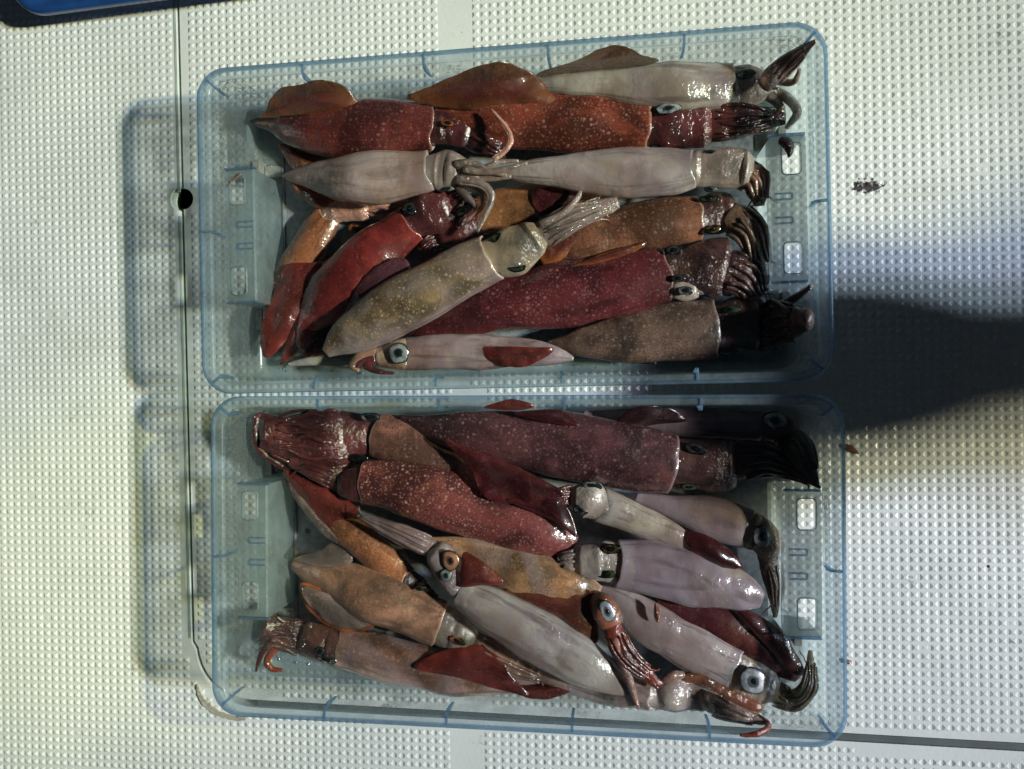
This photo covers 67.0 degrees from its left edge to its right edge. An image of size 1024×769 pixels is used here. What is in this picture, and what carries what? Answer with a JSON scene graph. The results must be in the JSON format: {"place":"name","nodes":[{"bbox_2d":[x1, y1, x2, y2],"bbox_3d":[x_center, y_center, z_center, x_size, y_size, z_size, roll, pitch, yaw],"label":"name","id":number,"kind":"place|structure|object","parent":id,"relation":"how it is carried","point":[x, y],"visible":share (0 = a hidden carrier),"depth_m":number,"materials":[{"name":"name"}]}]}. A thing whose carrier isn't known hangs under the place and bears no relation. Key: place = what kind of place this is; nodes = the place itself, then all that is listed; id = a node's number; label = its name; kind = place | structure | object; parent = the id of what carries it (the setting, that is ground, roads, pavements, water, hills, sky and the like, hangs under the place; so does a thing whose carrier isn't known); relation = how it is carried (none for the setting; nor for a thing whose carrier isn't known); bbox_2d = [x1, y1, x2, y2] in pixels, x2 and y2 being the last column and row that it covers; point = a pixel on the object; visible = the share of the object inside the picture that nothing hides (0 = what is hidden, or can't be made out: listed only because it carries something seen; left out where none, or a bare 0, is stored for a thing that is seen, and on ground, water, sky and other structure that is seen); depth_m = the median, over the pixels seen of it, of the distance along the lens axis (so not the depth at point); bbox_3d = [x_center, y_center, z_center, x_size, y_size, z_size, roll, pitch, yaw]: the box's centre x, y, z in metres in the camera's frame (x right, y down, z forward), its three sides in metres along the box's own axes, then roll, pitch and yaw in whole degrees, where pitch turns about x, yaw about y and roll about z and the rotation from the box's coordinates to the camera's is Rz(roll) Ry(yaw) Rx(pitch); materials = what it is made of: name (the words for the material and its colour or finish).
{"place":"outdoors","nodes":[
{"label":"outdoors","id":0,"kind":"place"},
{"bbox_2d":[0,0,1023,768],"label":"deck","id":1,"kind":"structure","parent":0,"point":[100,664],"depth_m":0.65,"materials":[{"name":"white plastic"}]},
{"bbox_2d":[17,0,162,15],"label":"plastic bin","id":2,"kind":"object","parent":1,"relation":"on","point":[46,7],"visible":1,"depth_m":0.62,"materials":[{"name":"blue plastic"}]},
{"bbox_2d":[179,0,1023,742],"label":"hatch lid","id":3,"kind":"object","parent":1,"relation":"on","point":[919,382],"visible":0.46,"depth_m":0.57,"materials":[{"name":"plastic"}]},
{"bbox_2d":[197,22,832,393],"bbox_3d":[-0.005,-0.116,0.569,0.442,0.068,0.238,-1,90,7],"label":"plastic tray","id":4,"kind":"object","parent":3,"relation":"on","point":[253,223],"visible":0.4,"depth_m":0.58,"materials":[{"name":"plastic"}]},
{"bbox_2d":[227,173,240,186],"bbox_3d":[-0.209,-0.154,0.580,0.011,0.001,0.010,0,90,8],"label":"squid scrap","id":5,"kind":"object","parent":4,"relation":"on","point":[234,179],"visible":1,"depth_m":0.58,"materials":[{"name":"beige food"}]},
{"bbox_2d":[349,333,573,374],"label":"squid","id":6,"kind":"object","parent":4,"relation":"in","point":[478,352],"visible":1,"depth_m":0.56,"materials":[{"name":"white food"}]},
{"bbox_2d":[322,191,619,356],"bbox_3d":[-0.037,-0.088,0.566,0.244,0.027,0.056,-26,87,7],"label":"squid","id":7,"kind":"object","parent":4,"relation":"in","point":[392,299],"visible":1,"depth_m":0.56},
{"bbox_2d":[253,126,788,366],"bbox_3d":[-0.002,-0.116,0.597,0.411,0.012,0.195,-1,90,7],"label":"drain plate","id":8,"kind":"object","parent":4,"relation":"in","point":[297,209],"visible":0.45,"depth_m":0.60,"materials":[{"name":"plastic"}]},
{"bbox_2d":[288,353,377,366],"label":"squid","id":9,"kind":"object","parent":8,"relation":"on","point":[336,361],"visible":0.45,"depth_m":0.60},
{"bbox_2d":[260,199,407,357],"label":"squid","id":10,"kind":"object","parent":8,"relation":"on","point":[300,263],"visible":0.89,"depth_m":0.60},
{"bbox_2d":[250,80,507,168],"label":"squid","id":11,"kind":"object","parent":8,"relation":"on","point":[311,121],"visible":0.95,"depth_m":0.58},
{"bbox_2d":[280,188,479,364],"bbox_3d":[-0.113,-0.087,0.593,0.204,0.030,0.054,-42,85,6],"label":"squid","id":12,"kind":"object","parent":8,"relation":"on","point":[344,270],"visible":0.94,"depth_m":0.58},
{"bbox_2d":[282,149,527,231],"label":"squid","id":13,"kind":"object","parent":8,"relation":"on","point":[375,177],"visible":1,"depth_m":0.57},
{"bbox_2d":[414,183,617,257],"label":"squid","id":14,"kind":"object","parent":8,"relation":"on","point":[519,204],"visible":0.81,"depth_m":0.58},
{"bbox_2d":[407,62,785,160],"bbox_3d":[0.057,-0.193,0.556,0.275,0.051,0.065,0,90,8],"label":"squid","id":15,"kind":"object","parent":8,"relation":"on","point":[511,106],"visible":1,"depth_m":0.56,"materials":[{"name":"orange food"}]},
{"bbox_2d":[546,284,813,363],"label":"squid","id":16,"kind":"object","parent":8,"relation":"on","point":[693,330],"visible":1,"depth_m":0.55},
{"bbox_2d":[409,237,775,336],"bbox_3d":[0.053,-0.069,0.567,0.268,0.026,0.054,-6,89,7],"label":"squid","id":17,"kind":"object","parent":4,"relation":"in","point":[564,294],"visible":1,"depth_m":0.56},
{"bbox_2d":[502,146,769,207],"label":"squid","id":18,"kind":"object","parent":4,"relation":"in","point":[628,172],"visible":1,"depth_m":0.54},
{"bbox_2d":[538,192,769,283],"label":"squid","id":19,"kind":"object","parent":4,"relation":"in","point":[660,222],"visible":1,"depth_m":0.55,"materials":[{"name":"brown food"}]},
{"bbox_2d":[536,39,816,129],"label":"squid","id":20,"kind":"object","parent":4,"relation":"in","point":[623,74],"visible":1,"depth_m":0.55},
{"bbox_2d":[672,282,721,301],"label":"squid","id":21,"kind":"object","parent":4,"relation":"in","point":[684,291],"visible":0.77,"depth_m":0.55},
{"bbox_2d":[778,136,793,157],"bbox_3d":[0.187,-0.162,0.528,0.011,0.004,0.015,0,90,8],"label":"squid scrap","id":22,"kind":"object","parent":4,"relation":"on","point":[786,144],"visible":1,"depth_m":0.53,"materials":[{"name":"food"}]},
{"bbox_2d":[211,394,846,746],"bbox_3d":[0.004,0.124,0.568,0.442,0.068,0.232,0,90,7],"label":"plastic tray","id":23,"kind":"object","parent":3,"relation":"on","point":[265,548],"visible":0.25,"depth_m":0.56,"materials":[{"name":"plastic"}]},
{"bbox_2d":[265,436,801,672],"bbox_3d":[0.008,0.124,0.596,0.411,0.012,0.190,0,90,7],"label":"drain plate","id":24,"kind":"object","parent":23,"relation":"in","point":[752,494],"visible":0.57,"depth_m":0.60,"materials":[{"name":"plastic"}]},
{"bbox_2d":[282,467,438,596],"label":"squid","id":25,"kind":"object","parent":24,"relation":"on","point":[331,515],"visible":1,"depth_m":0.59},
{"bbox_2d":[251,408,473,477],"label":"squid","id":26,"kind":"object","parent":24,"relation":"on","point":[332,438],"visible":0.94,"depth_m":0.58},
{"bbox_2d":[255,614,569,699],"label":"squid","id":27,"kind":"object","parent":24,"relation":"on","point":[472,670],"visible":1,"depth_m":0.58},
{"bbox_2d":[290,542,553,685],"bbox_3d":[-0.068,0.182,0.585,0.234,0.033,0.062,22,93,7],"label":"squid","id":28,"kind":"object","parent":24,"relation":"on","point":[340,590],"visible":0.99,"depth_m":0.58},
{"bbox_2d":[288,458,578,556],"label":"squid","id":29,"kind":"object","parent":24,"relation":"on","point":[446,500],"visible":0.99,"depth_m":0.57},
{"bbox_2d":[398,399,820,503],"bbox_3d":[0.061,0.048,0.549,0.300,0.054,0.076,0,90,8],"label":"squid","id":30,"kind":"object","parent":24,"relation":"on","point":[500,448],"visible":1,"depth_m":0.55},
{"bbox_2d":[634,493,779,617],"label":"squid","id":31,"kind":"object","parent":24,"relation":"on","point":[713,524],"visible":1,"depth_m":0.55,"materials":[{"name":"grey food"}]},
{"bbox_2d":[598,582,818,712],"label":"squid","id":32,"kind":"object","parent":24,"relation":"on","point":[677,640],"visible":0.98,"depth_m":0.55},
{"bbox_2d":[654,598,803,681],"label":"squid","id":33,"kind":"object","parent":24,"relation":"on","point":[756,637],"visible":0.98,"depth_m":0.55},
{"bbox_2d":[432,536,663,708],"bbox_3d":[0.027,0.153,0.559,0.196,0.031,0.058,33,94,6],"label":"squid","id":34,"kind":"object","parent":23,"relation":"in","point":[585,606],"visible":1,"depth_m":0.55},
{"bbox_2d":[354,506,629,695],"bbox_3d":[-0.016,0.159,0.561,0.242,0.021,0.040,32,94,6],"label":"squid","id":35,"kind":"object","parent":34,"relation":"on","point":[547,642],"visible":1,"depth_m":0.55,"materials":[{"name":"grey food"}]},
{"bbox_2d":[558,481,688,548],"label":"squid","id":36,"kind":"object","parent":23,"relation":"in","point":[597,502],"visible":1,"depth_m":0.55},
{"bbox_2d":[535,666,771,737],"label":"squid","id":37,"kind":"object","parent":23,"relation":"in","point":[679,691],"visible":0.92,"depth_m":0.54},
{"bbox_2d":[556,539,764,610],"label":"squid","id":38,"kind":"object","parent":23,"relation":"in","point":[686,577],"visible":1,"depth_m":0.54,"materials":[{"name":"purple food"}]},
{"bbox_2d":[582,406,819,484],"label":"squid","id":39,"kind":"object","parent":23,"relation":"in","point":[788,437],"visible":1,"depth_m":0.55,"materials":[{"name":"brown food"}]},
{"bbox_2d":[843,443,858,453],"bbox_3d":[0.251,0.048,0.571,0.011,0.002,0.008,0,90,8],"label":"squid scrap","id":40,"kind":"object","parent":3,"relation":"on","point":[849,447],"visible":0.97,"depth_m":0.57,"materials":[{"name":"brown food"}]}
]}

